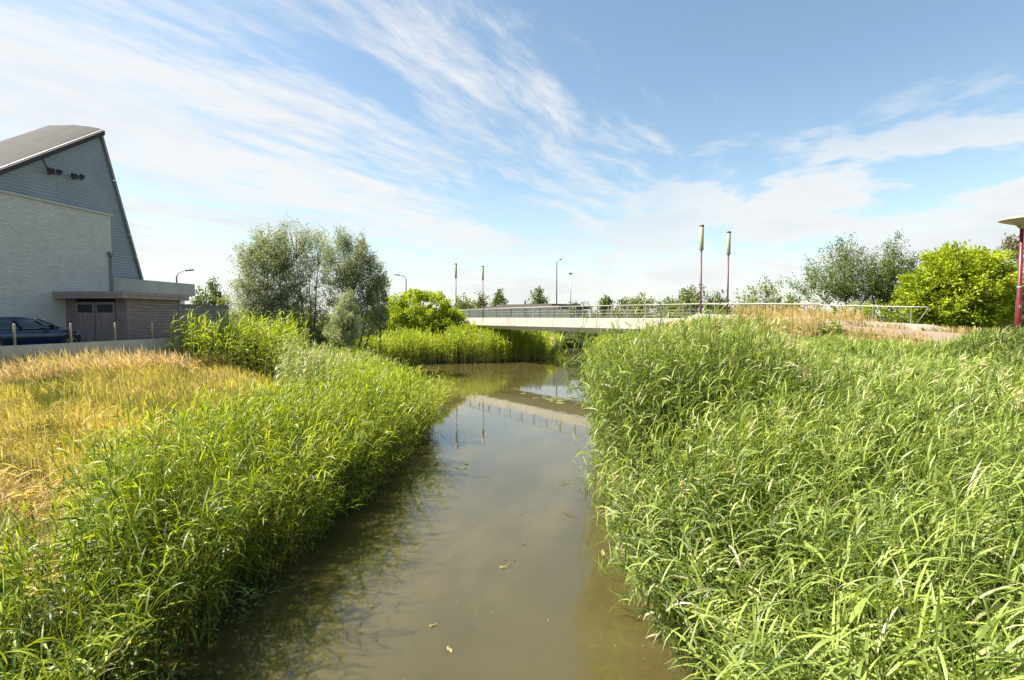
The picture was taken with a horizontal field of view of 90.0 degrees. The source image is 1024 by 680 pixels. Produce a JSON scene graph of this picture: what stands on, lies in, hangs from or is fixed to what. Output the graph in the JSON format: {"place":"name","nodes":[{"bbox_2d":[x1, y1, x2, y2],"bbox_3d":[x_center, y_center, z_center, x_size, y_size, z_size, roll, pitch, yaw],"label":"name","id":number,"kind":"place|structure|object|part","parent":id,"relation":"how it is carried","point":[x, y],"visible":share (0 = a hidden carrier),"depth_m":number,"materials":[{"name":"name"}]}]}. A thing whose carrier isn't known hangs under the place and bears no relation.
{"place":"outdoors","nodes":[
{"label":"outdoors","id":0,"kind":"place"},
{"bbox_2d":[142,347,722,679],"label":"water","id":1,"kind":"structure","parent":0,"point":[373,580],"depth_m":10.09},
{"bbox_2d":[83,559,299,679],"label":"water weed","id":2,"kind":"object","parent":1,"relation":"in","point":[219,671],"visible":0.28,"depth_m":8.63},
{"bbox_2d":[202,584,297,609],"bbox_3d":[-4.696,4.620,9.192,1.677,0.137,0.250,-2,3,-34],"label":"floating twig","id":3,"kind":"object","parent":1,"relation":"on","point":[257,596],"visible":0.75,"depth_m":9.31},
{"bbox_2d":[0,316,1021,679],"bbox_3d":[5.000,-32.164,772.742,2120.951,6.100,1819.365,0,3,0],"label":"ground","id":4,"kind":"structure","parent":0,"point":[60,583],"depth_m":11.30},
{"bbox_2d":[0,337,188,365],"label":"retaining wall","id":5,"kind":"structure","parent":4,"relation":"on","point":[20,350],"depth_m":20.41,"materials":[{"name":"concrete"}]},
{"bbox_2d":[12,324,16,345],"bbox_3d":[-17.510,-0.188,18.020,0.150,0.765,0.150,0,3,0],"label":"fence post","id":6,"kind":"object","parent":5,"relation":"on","point":[14,334],"visible":1,"depth_m":18.00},
{"bbox_2d":[69,323,73,342],"bbox_3d":[-17.105,-0.272,19.857,0.150,0.765,0.150,0,3,0],"label":"fence post","id":7,"kind":"object","parent":5,"relation":"on","point":[70,328],"visible":1,"depth_m":19.84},
{"bbox_2d":[113,323,117,340],"bbox_3d":[-16.724,-0.351,21.587,0.150,0.765,0.150,0,3,0],"label":"fence post","id":8,"kind":"object","parent":5,"relation":"on","point":[115,336],"visible":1,"depth_m":21.56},
{"bbox_2d":[151,322,153,338],"bbox_3d":[-16.353,-0.428,23.274,0.150,0.765,0.150,0,3,0],"label":"fence post","id":9,"kind":"object","parent":5,"relation":"on","point":[152,330],"visible":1,"depth_m":23.25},
{"bbox_2d":[0,343,292,600],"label":"dry grass","id":10,"kind":"structure","parent":4,"relation":"on","point":[143,369],"depth_m":15.87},
{"bbox_2d":[176,269,193,282],"bbox_3d":[-38.176,-4.650,59.850,2.172,7.211,0.320,0,3,0],"label":"street lamp","id":11,"kind":"object","parent":4,"relation":"on","point":[182,271],"visible":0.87,"depth_m":59.66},
{"bbox_2d":[189,284,209,304],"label":"birch tree","id":12,"kind":"object","parent":4,"relation":"on","point":[198,301],"visible":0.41,"depth_m":61.52,"materials":[{"name":"green plant"}]},
{"bbox_2d":[203,276,222,314],"bbox_3d":[-37.212,-4.438,63.950,2.875,7.166,2.700,0,3,0],"label":"birch tree","id":13,"kind":"object","parent":4,"relation":"on","point":[215,289],"visible":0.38,"depth_m":63.63,"materials":[{"name":"green plant"}]},
{"bbox_2d":[210,290,234,316],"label":"birch tree","id":14,"kind":"object","parent":4,"relation":"on","point":[221,301],"visible":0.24,"depth_m":59.72,"materials":[{"name":"green plant"}]},
{"bbox_2d":[0,351,459,679],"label":"reed bed","id":15,"kind":"object","parent":4,"relation":"on","point":[126,521],"visible":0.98,"depth_m":8.44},
{"bbox_2d":[163,306,314,379],"bbox_3d":[-13.744,0.498,26.026,6.996,4.785,5.451,-2,3,-32],"label":"tall reed clump","id":16,"kind":"object","parent":4,"relation":"on","point":[252,360],"visible":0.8,"depth_m":25.52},
{"bbox_2d":[223,221,316,344],"bbox_3d":[-20.224,-4.560,42.727,7.572,11.161,6.055,-1,3,-19],"label":"willow tree","id":17,"kind":"object","parent":4,"relation":"on","point":[268,257],"visible":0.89,"depth_m":42.01,"materials":[{"name":"green plant"}]},
{"bbox_2d":[229,307,336,326],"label":"hedge","id":18,"kind":"object","parent":4,"relation":"on","point":[326,317],"visible":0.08,"depth_m":89.70,"materials":[{"name":"green plant"}]},
{"bbox_2d":[278,212,337,348],"bbox_3d":[-17.672,-4.641,44.711,6.107,12.709,5.521,0,3,0],"label":"willow tree","id":19,"kind":"object","parent":4,"relation":"on","point":[302,248],"visible":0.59,"depth_m":44.45,"materials":[{"name":"green plant"}]},
{"bbox_2d":[285,321,356,356],"bbox_3d":[-17.768,-0.360,47.007,8.485,4.047,4.168,0,3,0],"label":"dark shrub","id":20,"kind":"object","parent":4,"relation":"on","point":[325,339],"visible":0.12,"depth_m":46.16,"materials":[{"name":"green plant"}]},
{"bbox_2d":[261,334,407,434],"bbox_3d":[-9.509,1.569,28.228,6.791,4.622,24.245,-1,3,-23],"label":"reed bed","id":21,"kind":"object","parent":4,"relation":"on","point":[292,363],"visible":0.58,"depth_m":21.73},
{"bbox_2d":[321,289,364,347],"bbox_3d":[-11.872,-0.250,36.103,3.002,7.197,2.766,0,3,0],"label":"willow shrub","id":22,"kind":"object","parent":4,"relation":"on","point":[346,328],"visible":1,"depth_m":35.67,"materials":[{"name":"green plant"}]},
{"bbox_2d":[314,222,393,352],"bbox_3d":[-13.474,-3.514,43.987,6.639,12.983,5.224,0,3,0],"label":"willow tree","id":23,"kind":"object","parent":4,"relation":"on","point":[350,272],"visible":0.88,"depth_m":43.40,"materials":[{"name":"green plant"}]},
{"bbox_2d":[361,274,398,369],"bbox_3d":[-12.361,-1.348,46.724,3.870,9.556,3.231,0,3,0],"label":"young poplar","id":24,"kind":"object","parent":4,"relation":"on","point":[386,301],"visible":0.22,"depth_m":46.79,"materials":[{"name":"green plant"}]},
{"bbox_2d":[267,319,551,386],"bbox_3d":[-10.787,0.495,44.550,31.178,5.371,35.957,0,3,0],"label":"reed bed","id":25,"kind":"object","parent":4,"relation":"on","point":[506,342],"visible":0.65,"depth_m":56.62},
{"bbox_2d":[378,286,467,336],"bbox_3d":[-11.353,-3.401,62.761,12.117,6.451,8.654,0,3,0],"label":"round bush","id":26,"kind":"object","parent":4,"relation":"on","point":[428,318],"visible":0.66,"depth_m":60.98,"materials":[{"name":"green plant"}]},
{"bbox_2d":[452,292,476,308],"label":"distant tree","id":27,"kind":"object","parent":4,"relation":"on","point":[463,303],"visible":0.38,"depth_m":108.62,"materials":[{"name":"green plant"}]},
{"bbox_2d":[473,290,490,306],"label":"distant tree","id":28,"kind":"object","parent":4,"relation":"on","point":[479,303],"visible":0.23,"depth_m":129.28,"materials":[{"name":"green plant"}]},
{"bbox_2d":[488,287,508,306],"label":"distant tree","id":29,"kind":"object","parent":4,"relation":"on","point":[498,298],"visible":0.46,"depth_m":129.19,"materials":[{"name":"green plant"}]},
{"bbox_2d":[458,308,568,317],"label":"panel fence","id":30,"kind":"object","parent":4,"relation":"on","point":[504,313],"visible":0.36,"depth_m":85.66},
{"bbox_2d":[468,300,590,317],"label":"building","id":31,"kind":"structure","parent":4,"relation":"on","point":[578,312],"depth_m":100.19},
{"bbox_2d":[527,286,549,303],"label":"distant tree","id":32,"kind":"object","parent":4,"relation":"on","point":[538,299],"visible":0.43,"depth_m":124.22,"materials":[{"name":"green plant"}]},
{"bbox_2d":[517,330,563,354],"bbox_3d":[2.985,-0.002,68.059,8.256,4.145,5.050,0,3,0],"label":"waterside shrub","id":33,"kind":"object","parent":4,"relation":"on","point":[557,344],"visible":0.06,"depth_m":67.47,"materials":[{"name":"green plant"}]},
{"bbox_2d":[556,259,561,305],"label":"street lamp","id":34,"kind":"object","parent":4,"relation":"on","point":[556,281],"visible":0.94,"depth_m":91.53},
{"bbox_2d":[542,331,590,346],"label":"waterside shrub","id":35,"kind":"object","parent":4,"relation":"on","point":[570,344],"visible":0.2,"depth_m":84.62,"materials":[{"name":"green plant"}]},
{"bbox_2d":[513,330,624,357],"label":"reed bed","id":36,"kind":"object","parent":4,"relation":"on","point":[544,333],"visible":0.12,"depth_m":69.37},
{"bbox_2d":[569,273,572,309],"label":"street lamp","id":37,"kind":"object","parent":4,"relation":"on","point":[570,287],"visible":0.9,"depth_m":104.53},
{"bbox_2d":[568,300,585,309],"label":"distant tree","id":38,"kind":"object","parent":4,"relation":"on","point":[579,304],"visible":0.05,"depth_m":117.36,"materials":[{"name":"green plant"}]},
{"bbox_2d":[576,451,608,485],"bbox_3d":[2.279,3.691,12.593,1.316,1.875,0.698,1,3,25],"label":"reed stalk","id":39,"kind":"object","parent":4,"relation":"on","point":[591,462],"visible":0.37,"depth_m":12.63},
{"bbox_2d":[598,294,615,317],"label":"distant tree","id":40,"kind":"object","parent":4,"relation":"on","point":[606,300],"visible":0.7,"depth_m":119.20,"materials":[{"name":"green plant"}]},
{"bbox_2d":[606,492,636,523],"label":"reed stalk","id":41,"kind":"object","parent":4,"relation":"on","point":[617,504],"visible":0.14,"depth_m":9.74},
{"bbox_2d":[605,293,656,317],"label":"distant tree","id":42,"kind":"object","parent":4,"relation":"on","point":[624,301],"visible":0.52,"depth_m":103.98,"materials":[{"name":"green plant"}]},
{"bbox_2d":[562,301,713,342],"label":"hedge","id":43,"kind":"object","parent":4,"relation":"on","point":[693,311],"visible":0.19,"depth_m":75.10,"materials":[{"name":"green plant"}]},
{"bbox_2d":[652,295,678,317],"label":"distant tree","id":44,"kind":"object","parent":4,"relation":"on","point":[659,307],"visible":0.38,"depth_m":99.61,"materials":[{"name":"green plant"}]},
{"bbox_2d":[669,284,711,317],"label":"distant tree","id":45,"kind":"object","parent":4,"relation":"on","point":[691,295],"visible":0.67,"depth_m":94.29,"materials":[{"name":"green plant"}]},
{"bbox_2d":[459,303,947,345],"bbox_3d":[6.630,-0.729,50.427,5.100,5.438,55.551,-2,3,-38],"label":"footbridge","id":46,"kind":"object","parent":4,"relation":"on","point":[569,324],"visible":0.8,"depth_m":46.50,"materials":[{"name":"concrete"}]},
{"bbox_2d":[455,263,456,306],"bbox_3d":[-7.047,-5.979,64.394,0.320,7.249,0.320,0,3,0],"label":"bridge lamp","id":47,"kind":"object","parent":46,"relation":"on","point":[455,284],"visible":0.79,"depth_m":64.31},
{"bbox_2d":[482,266,483,317],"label":"bridge lamp","id":48,"kind":"object","parent":46,"relation":"on","point":[482,291],"visible":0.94,"depth_m":67.23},
{"bbox_2d":[699,225,703,313],"bbox_3d":[13.742,-4.618,37.228,0.320,7.417,0.320,0,3,0],"label":"bridge lamp","id":49,"kind":"object","parent":46,"relation":"on","point":[701,244],"visible":0.83,"depth_m":37.13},
{"bbox_2d":[726,231,730,313],"bbox_3d":[16.925,-4.909,40.117,0.320,7.134,0.320,0,3,0],"label":"bridge lamp","id":50,"kind":"object","parent":46,"relation":"on","point":[728,251],"visible":0.78,"depth_m":40.01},
{"bbox_2d":[703,289,731,312],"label":"distant tree","id":51,"kind":"object","parent":4,"relation":"on","point":[718,299],"visible":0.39,"depth_m":94.33,"materials":[{"name":"green plant"}]},
{"bbox_2d":[729,285,759,312],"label":"distant tree","id":52,"kind":"object","parent":4,"relation":"on","point":[751,299],"visible":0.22,"depth_m":65.58,"materials":[{"name":"green plant"}]},
{"bbox_2d":[745,275,785,313],"bbox_3d":[30.717,-4.535,61.885,4.527,6.706,4.767,2,3,34],"label":"distant tree","id":53,"kind":"object","parent":4,"relation":"on","point":[768,296],"visible":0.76,"depth_m":61.62,"materials":[{"name":"green plant"}]},
{"bbox_2d":[707,302,829,317],"bbox_3d":[31.061,-2.869,63.052,3.863,3.571,15.109,-2,4,-42],"label":"hedge","id":54,"kind":"object","parent":4,"relation":"on","point":[724,311],"visible":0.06,"depth_m":64.81,"materials":[{"name":"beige plant"}]},
{"bbox_2d":[549,299,1023,679],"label":"reed bed","id":55,"kind":"object","parent":4,"relation":"on","point":[846,505],"visible":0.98,"depth_m":7.58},
{"bbox_2d":[777,292,804,311],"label":"distant tree","id":56,"kind":"object","parent":4,"relation":"on","point":[791,300],"visible":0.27,"depth_m":65.47,"materials":[{"name":"green plant"}]},
{"bbox_2d":[776,232,903,314],"bbox_3d":[30.384,-5.197,47.025,11.661,9.393,6.750,0,3,0],"label":"cherry tree","id":57,"kind":"object","parent":4,"relation":"on","point":[845,289],"visible":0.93,"depth_m":46.14,"materials":[{"name":"green plant"}]},
{"bbox_2d":[808,297,914,323],"bbox_3d":[27.470,-1.744,39.870,2.511,3.114,9.020,-2,3,-38],"label":"hedge","id":58,"kind":"object","parent":4,"relation":"on","point":[867,311],"visible":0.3,"depth_m":39.00,"materials":[{"name":"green plant"}]},
{"bbox_2d":[711,300,1023,346],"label":"dry grass","id":59,"kind":"structure","parent":4,"relation":"on","point":[798,314],"depth_m":30.41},
{"bbox_2d":[856,231,928,319],"bbox_3d":[33.920,-5.196,45.930,6.241,9.522,5.432,2,3,36],"label":"cherry tree","id":60,"kind":"object","parent":4,"relation":"on","point":[891,271],"visible":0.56,"depth_m":45.42,"materials":[{"name":"green plant"}]},
{"bbox_2d":[891,239,1023,332],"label":"leafy bush","id":61,"kind":"object","parent":4,"relation":"on","point":[953,294],"visible":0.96,"depth_m":32.98,"materials":[{"name":"green plant"}]},
{"bbox_2d":[993,232,1023,332],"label":"golden willow","id":62,"kind":"object","parent":4,"relation":"on","point":[1010,239],"visible":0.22,"depth_m":37.51,"materials":[{"name":"green plant"}]},
{"bbox_2d":[998,215,1023,340],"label":"path lamp","id":63,"kind":"object","parent":4,"relation":"on","point":[1017,221],"visible":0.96,"depth_m":16.09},
{"bbox_2d":[0,0,1023,316],"label":"sky","id":64,"kind":"structure","parent":0,"point":[513,139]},
{"bbox_2d":[808,324,971,343],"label":"path","id":65,"kind":"structure","parent":0,"point":[937,335],"depth_m":26.74,"materials":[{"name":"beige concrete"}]},
{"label":"parking pavement","id":66,"kind":"structure","parent":0,"visible":0},
{"bbox_2d":[0,316,81,345],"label":"parked car","id":67,"kind":"object","parent":66,"relation":"on","point":[30,331],"visible":0.69,"depth_m":20.28,"materials":[{"name":"metal"}]},
{"bbox_3d":[-19.912,-0.640,19.920,1.660,0.515,3.150,0,3,7],"label":"window","id":68,"kind":"part","parent":67,"relation":"part of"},
{"bbox_2d":[0,125,194,329],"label":"sports hall","id":69,"kind":"structure","parent":66,"relation":"on","point":[64,225],"depth_m":24.30,"materials":[{"name":"white brick"}]},
{"bbox_2d":[52,291,188,341],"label":"flat-roofed building annex","id":70,"kind":"structure","parent":66,"relation":"on","point":[132,315],"depth_m":24.23,"materials":[{"name":"metal"}]},
{"bbox_2d":[75,302,95,341],"bbox_3d":[-20.185,-0.730,24.227,0.980,2.120,0.126,0,3,7],"label":"door","id":71,"kind":"structure","parent":70,"relation":"in","point":[85,311],"depth_m":24.21,"materials":[{"name":"metal"}]},
{"bbox_2d":[95,302,115,341],"bbox_3d":[-19.138,-0.724,24.094,1.015,2.120,0.126,0,3,7],"label":"door","id":72,"kind":"structure","parent":70,"relation":"in","point":[105,312],"depth_m":24.09,"materials":[{"name":"metal"}]},
{"bbox_2d":[181,304,228,340],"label":"garden wall","id":73,"kind":"structure","parent":66,"relation":"on","point":[201,310],"depth_m":30.61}
]}

